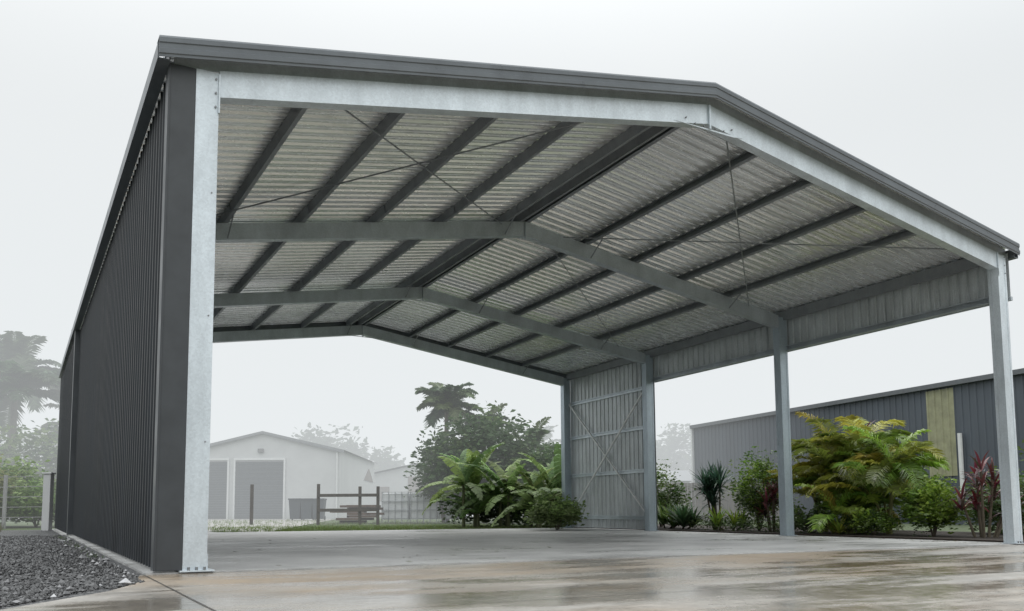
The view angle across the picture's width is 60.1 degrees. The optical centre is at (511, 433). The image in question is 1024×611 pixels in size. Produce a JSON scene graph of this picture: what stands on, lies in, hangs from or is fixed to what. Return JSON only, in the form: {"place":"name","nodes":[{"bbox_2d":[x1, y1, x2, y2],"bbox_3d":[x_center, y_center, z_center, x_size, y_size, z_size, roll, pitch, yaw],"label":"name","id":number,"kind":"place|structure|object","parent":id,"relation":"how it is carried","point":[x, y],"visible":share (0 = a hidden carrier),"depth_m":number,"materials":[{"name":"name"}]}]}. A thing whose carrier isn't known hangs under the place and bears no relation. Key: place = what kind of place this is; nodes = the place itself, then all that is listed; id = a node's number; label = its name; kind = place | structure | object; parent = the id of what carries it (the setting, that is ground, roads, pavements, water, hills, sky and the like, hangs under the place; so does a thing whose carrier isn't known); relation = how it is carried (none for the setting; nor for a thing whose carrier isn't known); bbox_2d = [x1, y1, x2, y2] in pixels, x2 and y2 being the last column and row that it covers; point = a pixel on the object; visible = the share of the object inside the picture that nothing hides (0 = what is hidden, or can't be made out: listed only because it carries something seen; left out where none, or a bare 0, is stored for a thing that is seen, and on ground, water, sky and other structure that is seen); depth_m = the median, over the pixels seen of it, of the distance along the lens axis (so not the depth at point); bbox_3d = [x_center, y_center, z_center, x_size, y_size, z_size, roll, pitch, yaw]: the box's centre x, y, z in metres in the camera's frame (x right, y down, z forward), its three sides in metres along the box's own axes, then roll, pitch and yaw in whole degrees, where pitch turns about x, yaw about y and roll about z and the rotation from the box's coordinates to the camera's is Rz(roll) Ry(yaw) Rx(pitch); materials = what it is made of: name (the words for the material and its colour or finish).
{"place":"outdoors","nodes":[
{"label":"outdoors","id":0,"kind":"place"},
{"bbox_2d":[0,530,142,609],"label":"gravel ground","id":1,"kind":"structure","parent":0,"point":[14,533],"depth_m":10.63,"materials":[{"name":"grey gravel"}]},
{"bbox_2d":[41,472,55,530],"bbox_3d":[-12.607,1.889,24.038,0.260,1.650,0.260,0,-6,0],"label":"white gate post","id":2,"kind":"object","parent":1,"relation":"on","point":[47,500],"visible":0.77,"depth_m":23.97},
{"bbox_2d":[11,537,135,604],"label":"loose pale stones","id":3,"kind":"object","parent":1,"relation":"on","point":[125,581],"visible":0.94,"depth_m":8.83,"materials":[{"name":"grey stone"}]},
{"bbox_2d":[52,529,209,534],"bbox_3d":[-10.064,2.609,23.203,3.380,0.208,6.000,3,-6,-29],"label":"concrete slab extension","id":4,"kind":"object","parent":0,"point":[59,532],"visible":0.15,"depth_m":22.25,"materials":[{"name":"grey concrete"}]},
{"bbox_2d":[208,519,333,531],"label":"gravel driveway","id":5,"kind":"structure","parent":0,"point":[210,524],"depth_m":34.12,"materials":[{"name":"grey gravel"}]},
{"bbox_2d":[288,498,302,519],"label":"wheelie bin","id":6,"kind":"object","parent":5,"relation":"on","point":[295,508],"visible":0.74,"depth_m":41.83,"materials":[{"name":"plastic"}]},
{"bbox_2d":[300,498,313,519],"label":"wheelie bin","id":7,"kind":"object","parent":5,"relation":"on","point":[306,509],"visible":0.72,"depth_m":41.83,"materials":[{"name":"plastic"}]},
{"bbox_2d":[311,498,326,519],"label":"wheelie bin","id":8,"kind":"object","parent":5,"relation":"on","point":[322,505],"visible":0.79,"depth_m":41.84,"materials":[{"name":"plastic"}]},
{"bbox_2d":[0,517,560,558],"bbox_3d":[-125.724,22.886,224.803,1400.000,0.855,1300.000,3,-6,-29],"label":"ground","id":9,"kind":"structure","parent":0,"point":[10,525],"depth_m":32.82,"materials":[{"name":"green plant"}]},
{"bbox_2d":[0,454,20,511],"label":"leafy shrub","id":10,"kind":"object","parent":9,"relation":"on","point":[2,481],"visible":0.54,"depth_m":27.09,"materials":[{"name":"green plant"}]},
{"bbox_2d":[0,475,42,528],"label":"wire fence","id":11,"kind":"object","parent":9,"relation":"on","point":[4,507],"visible":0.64,"depth_m":25.91,"materials":[{"name":"grey metal"}]},
{"bbox_2d":[0,478,55,527],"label":"leafy shrub","id":12,"kind":"object","parent":9,"relation":"on","point":[19,504],"visible":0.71,"depth_m":27.23,"materials":[{"name":"green plant"}]},
{"bbox_2d":[0,455,55,522],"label":"leafy shrub","id":13,"kind":"object","parent":9,"relation":"on","point":[22,471],"visible":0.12,"depth_m":29.13,"materials":[{"name":"green plant"}]},
{"bbox_2d":[0,418,58,481],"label":"leafy shrub","id":14,"kind":"object","parent":9,"relation":"on","point":[45,452],"visible":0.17,"depth_m":45.42,"materials":[{"name":"green plant"}]},
{"bbox_2d":[0,353,60,518],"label":"palm tree","id":15,"kind":"object","parent":9,"relation":"on","point":[16,379],"visible":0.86,"depth_m":48.11,"materials":[{"name":"green plant"}]},
{"bbox_2d":[0,331,60,457],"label":"palm tree","id":16,"kind":"object","parent":9,"relation":"on","point":[11,346],"visible":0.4,"depth_m":51.91,"materials":[{"name":"green plant"}]},
{"bbox_2d":[32,403,58,448],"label":"palm tree","id":17,"kind":"object","parent":9,"relation":"on","point":[50,405],"visible":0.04,"depth_m":53.51,"materials":[{"name":"green plant"}]},
{"bbox_2d":[250,484,379,524],"bbox_3d":[-7.107,2.603,31.882,4.650,1.550,0.140,0,-6,0],"label":"timber rail fence","id":18,"kind":"object","parent":9,"relation":"on","point":[359,495],"visible":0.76,"depth_m":31.85,"materials":[{"name":"brown wood"}]},
{"bbox_2d":[0,422,691,508],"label":"distant trees","id":19,"kind":"object","parent":9,"relation":"on","point":[382,462],"depth_m":91.72,"materials":[{"name":"green plant"}]},
{"bbox_2d":[330,505,383,522],"bbox_3d":[-6.114,3.186,34.978,2.072,0.690,1.032,0,-6,0],"label":"timber stack","id":20,"kind":"object","parent":9,"relation":"on","point":[352,517],"visible":0.72,"depth_m":34.69,"materials":[{"name":"grey wood"}]},
{"bbox_2d":[364,469,372,481],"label":"brown roof hut","id":21,"kind":"object","parent":9,"relation":"on","point":[368,476],"visible":0.17,"depth_m":57.26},
{"bbox_2d":[374,465,422,516],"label":"walls","id":22,"kind":"structure","parent":9,"relation":"on","point":[395,480],"depth_m":61.98,"materials":[{"name":"white paint"}]},
{"bbox_2d":[374,463,417,473],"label":"roof","id":23,"kind":"structure","parent":22,"relation":"on","point":[394,468],"depth_m":62.43,"materials":[{"name":"grey metal"}]},
{"bbox_2d":[380,477,421,500],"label":"door and window","id":24,"kind":"structure","parent":22,"relation":"attached to","point":[386,489],"depth_m":61.89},
{"bbox_2d":[381,492,465,521],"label":"ibc tanks","id":25,"kind":"object","parent":9,"relation":"on","point":[399,505],"visible":0.69,"depth_m":35.87,"materials":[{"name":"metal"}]},
{"bbox_2d":[403,431,476,522],"bbox_3d":[-2.881,1.781,35.939,3.224,3.771,3.080,-4,-6,30],"label":"tree","id":26,"kind":"object","parent":9,"relation":"on","point":[424,468],"visible":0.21,"depth_m":35.62,"materials":[{"name":"green plant"}]},
{"bbox_2d":[415,382,485,522],"bbox_3d":[-2.699,0.717,37.207,3.151,6.043,3.242,3,-6,-29],"label":"palm tree","id":27,"kind":"object","parent":9,"relation":"on","point":[445,402],"visible":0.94,"depth_m":36.94,"materials":[{"name":"green plant"}]},
{"bbox_2d":[412,400,546,523],"bbox_3d":[-1.120,1.146,35.037,5.491,4.909,5.293,0,-6,1],"label":"tree","id":28,"kind":"object","parent":9,"relation":"on","point":[457,446],"visible":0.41,"depth_m":34.23,"materials":[{"name":"green plant"}]},
{"bbox_2d":[450,403,509,448],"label":"tree","id":29,"kind":"object","parent":9,"relation":"on","point":[502,407],"visible":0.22,"depth_m":37.93,"materials":[{"name":"green plant"}]},
{"bbox_2d":[416,442,544,527],"bbox_3d":[-0.969,1.626,28.066,4.548,2.713,3.736,3,-6,-29],"label":"banana plant","id":30,"kind":"object","parent":9,"relation":"on","point":[467,478],"visible":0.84,"depth_m":27.65,"materials":[{"name":"green plant"}]},
{"bbox_2d":[437,490,528,526],"bbox_3d":[-0.271,2.388,29.242,4.771,1.545,2.392,3,-6,-29],"label":"leafy shrub","id":31,"kind":"object","parent":9,"relation":"on","point":[492,513],"visible":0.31,"depth_m":28.60,"materials":[{"name":"green plant"}]},
{"bbox_2d":[463,442,571,527],"bbox_3d":[0.641,1.621,27.413,4.330,2.611,3.690,-1,-6,1],"label":"banana plant","id":32,"kind":"object","parent":9,"relation":"on","point":[553,471],"visible":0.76,"depth_m":27.41,"materials":[{"name":"green plant"}]},
{"bbox_2d":[503,439,560,500],"bbox_3d":[1.215,1.867,34.095,3.323,3.301,3.268,3,-6,-29],"label":"tree grove","id":33,"kind":"object","parent":9,"relation":"on","point":[546,457],"visible":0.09,"depth_m":33.56,"materials":[{"name":"green plant"}]},
{"bbox_2d":[505,416,560,522],"bbox_3d":[0.758,1.542,37.087,3.245,4.382,3.077,3,-6,-29],"label":"palm tree","id":34,"kind":"object","parent":9,"relation":"on","point":[542,432],"visible":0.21,"depth_m":36.73,"materials":[{"name":"green plant"}]},
{"bbox_2d":[521,488,589,529],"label":"leafy shrub","id":35,"kind":"object","parent":9,"relation":"on","point":[560,513],"visible":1,"depth_m":23.68,"materials":[{"name":"green plant"}]},
{"bbox_2d":[656,470,691,504],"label":"white cottage","id":36,"kind":"structure","parent":9,"relation":"on","point":[682,476],"depth_m":58.63,"materials":[{"name":"white paint"}]},
{"bbox_2d":[658,436,690,463],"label":"palm tree","id":37,"kind":"object","parent":9,"relation":"on","point":[675,447],"visible":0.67,"depth_m":99.76,"materials":[{"name":"green plant"}]},
{"bbox_2d":[535,524,1023,541],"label":"garden bed","id":38,"kind":"object","parent":9,"relation":"on","point":[940,535],"visible":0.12,"depth_m":18.83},
{"bbox_2d":[549,479,571,506],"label":"leafy shrub","id":39,"kind":"object","parent":38,"relation":"on","point":[558,492],"visible":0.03,"depth_m":27.63,"materials":[{"name":"green plant"}]},
{"bbox_2d":[657,499,692,527],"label":"agave plant","id":40,"kind":"object","parent":38,"relation":"on","point":[662,515],"visible":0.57,"depth_m":24.11,"materials":[{"name":"green plant"}]},
{"bbox_2d":[656,459,697,526],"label":"leafy shrub","id":41,"kind":"object","parent":38,"relation":"on","point":[675,495],"visible":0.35,"depth_m":25.84,"materials":[{"name":"green plant"}]},
{"bbox_2d":[665,502,706,528],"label":"agave plant","id":42,"kind":"object","parent":38,"relation":"on","point":[684,515],"visible":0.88,"depth_m":22.98,"materials":[{"name":"green plant"}]},
{"bbox_2d":[687,459,734,529],"bbox_3d":[5.174,1.557,22.811,1.560,1.911,1.307,-4,-7,33],"label":"spiky yucca","id":43,"kind":"object","parent":38,"relation":"on","point":[712,483],"visible":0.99,"depth_m":22.70,"materials":[{"name":"green plant"}]},
{"bbox_2d":[705,506,754,530],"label":"agave plant","id":44,"kind":"object","parent":38,"relation":"on","point":[714,518],"visible":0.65,"depth_m":21.68,"materials":[{"name":"green plant"}]},
{"bbox_2d":[732,455,778,530],"bbox_3d":[6.014,1.491,21.583,1.260,1.872,1.423,5,-8,-43],"label":"leafy shrub","id":45,"kind":"object","parent":38,"relation":"on","point":[752,492],"visible":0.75,"depth_m":21.48,"materials":[{"name":"green plant"}]},
{"bbox_2d":[722,446,799,526],"bbox_3d":[6.667,1.489,23.934,2.006,2.280,1.849,3,-6,-29],"label":"leafy shrub","id":46,"kind":"object","parent":38,"relation":"on","point":[735,482],"visible":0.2,"depth_m":23.80,"materials":[{"name":"green plant"}]},
{"bbox_2d":[749,480,778,531],"bbox_3d":[6.111,1.690,20.999,1.047,1.348,1.007,3,-6,-29],"label":"red cordyline","id":47,"kind":"object","parent":38,"relation":"on","point":[772,495],"visible":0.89,"depth_m":20.90,"materials":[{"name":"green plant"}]},
{"bbox_2d":[686,506,934,536],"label":"groundcover plants","id":48,"kind":"object","parent":38,"relation":"on","point":[725,523],"visible":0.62,"depth_m":20.46,"materials":[{"name":"green plant"}]},
{"bbox_2d":[760,443,865,531],"bbox_3d":[7.092,1.323,20.831,2.307,2.045,2.759,-1,-6,3],"label":"golden cane palm","id":49,"kind":"object","parent":38,"relation":"on","point":[812,474],"visible":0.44,"depth_m":20.39,"materials":[{"name":"green plant"}]},
{"bbox_2d":[793,502,834,532],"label":"leafy shrub","id":50,"kind":"object","parent":38,"relation":"on","point":[797,510],"visible":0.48,"depth_m":19.45,"materials":[{"name":"green plant"}]},
{"bbox_2d":[825,514,849,533],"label":"bromeliad plant","id":51,"kind":"object","parent":38,"relation":"on","point":[838,526],"visible":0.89,"depth_m":18.43,"materials":[{"name":"green plant"}]},
{"bbox_2d":[794,479,905,533],"bbox_3d":[7.309,1.671,19.285,2.810,1.424,2.151,3,-6,-29],"label":"golden cane palm","id":52,"kind":"object","parent":38,"relation":"on","point":[851,499],"visible":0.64,"depth_m":18.93,"materials":[{"name":"green plant"}]},
{"bbox_2d":[791,411,927,532],"bbox_3d":[7.692,0.865,20.194,3.374,2.856,3.574,3,-6,-29],"label":"golden cane palm","id":53,"kind":"object","parent":38,"relation":"on","point":[819,447],"visible":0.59,"depth_m":19.90,"materials":[{"name":"green plant"}]},
{"bbox_2d":[806,466,936,528],"bbox_3d":[9.127,1.364,22.065,3.069,2.224,3.479,3,-6,-29],"label":"leafy shrub","id":54,"kind":"object","parent":38,"relation":"on","point":[897,511],"visible":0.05,"depth_m":21.35,"materials":[{"name":"green plant"}]},
{"bbox_2d":[848,506,903,534],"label":"leafy shrub","id":55,"kind":"object","parent":38,"relation":"on","point":[875,516],"visible":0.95,"depth_m":17.92,"materials":[{"name":"green plant"}]},
{"bbox_2d":[805,426,950,533],"bbox_3d":[8.049,1.006,18.907,3.146,2.348,2.855,3,-6,-29],"label":"golden cane palm","id":56,"kind":"object","parent":38,"relation":"on","point":[877,472],"visible":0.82,"depth_m":18.43,"materials":[{"name":"green plant"}]},
{"bbox_2d":[895,472,971,535],"bbox_3d":[8.354,1.440,17.580,1.537,1.302,1.410,3,-6,-29],"label":"leafy shrub","id":57,"kind":"object","parent":38,"relation":"on","point":[937,511],"visible":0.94,"depth_m":17.24,"materials":[{"name":"green plant"}]},
{"bbox_2d":[939,466,1023,534],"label":"leafy shrub","id":58,"kind":"object","parent":38,"relation":"on","point":[996,508],"visible":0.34,"depth_m":18.79,"materials":[{"name":"red plant"}]},
{"bbox_2d":[940,449,1023,537],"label":"red cordyline","id":59,"kind":"object","parent":38,"relation":"on","point":[980,476],"visible":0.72,"depth_m":16.72,"materials":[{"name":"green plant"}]},
{"bbox_2d":[1017,440,1023,503],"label":"leafy shrub","id":60,"kind":"object","parent":38,"relation":"on","point":[1021,485],"visible":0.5,"depth_m":17.34,"materials":[{"name":"green plant"}]},
{"bbox_2d":[209,434,373,518],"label":"walls","id":61,"kind":"structure","parent":0,"point":[309,468],"depth_m":48.12,"materials":[{"name":"white metal"}]},
{"bbox_2d":[210,452,337,518],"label":"door frames","id":62,"kind":"structure","parent":61,"relation":"attached to","point":[228,464],"depth_m":47.91,"materials":[{"name":"white metal"}]},
{"bbox_2d":[208,462,283,518],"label":"roller doors","id":63,"kind":"structure","parent":62,"relation":"attached to","point":[269,483],"depth_m":47.89,"materials":[{"name":"grey metal"}]},
{"bbox_2d":[210,431,374,462],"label":"roof","id":64,"kind":"structure","parent":61,"relation":"on","point":[280,436],"depth_m":48.00,"materials":[{"name":"grey metal"}]},
{"bbox_2d":[0,545,1023,610],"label":"concrete apron","id":65,"kind":"object","parent":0,"point":[478,586],"visible":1,"depth_m":6.73,"materials":[{"name":"grey concrete"}]},
{"bbox_2d":[145,531,1011,610],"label":"concrete joints","id":66,"kind":"object","parent":65,"relation":"on","point":[471,603],"visible":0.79,"depth_m":6.52,"materials":[{"name":"grey concrete"}]},
{"bbox_2d":[0,0,1023,518],"label":"sky","id":67,"kind":"structure","parent":0,"point":[929,94],"materials":[{"name":"white"}]},
{"bbox_2d":[524,425,560,444],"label":"palm tree","id":68,"kind":"object","parent":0,"point":[548,436],"visible":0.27,"depth_m":84.77,"materials":[{"name":"green plant"}]},
{"bbox_2d":[65,528,1023,574],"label":"concrete slab","id":69,"kind":"structure","parent":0,"point":[268,551],"depth_m":13.47,"materials":[{"name":"grey concrete"}]},
{"bbox_2d":[54,35,1023,571],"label":"steel carport shed","id":70,"kind":"structure","parent":69,"relation":"on","point":[604,251],"depth_m":14.38,"materials":[{"name":"metal"}]},
{"bbox_2d":[658,520,1023,531],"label":"mulch ground","id":71,"kind":"structure","parent":0,"point":[963,528],"depth_m":26.87,"materials":[{"name":"brown soil"},{"name":"soil"}]},
{"bbox_2d":[657,482,779,520],"bbox_3d":[10.814,3.057,39.899,9.585,1.720,0.030,0,-6,0],"label":"paling fence","id":72,"kind":"object","parent":71,"relation":"on","point":[700,501],"visible":0.08,"depth_m":39.88,"materials":[{"name":"grey wood"}]},
{"bbox_2d":[689,368,1023,525],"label":"neighbouring warehouse","id":73,"kind":"structure","parent":0,"point":[957,417],"depth_m":33.80,"materials":[{"name":"grey metal"}]}
]}

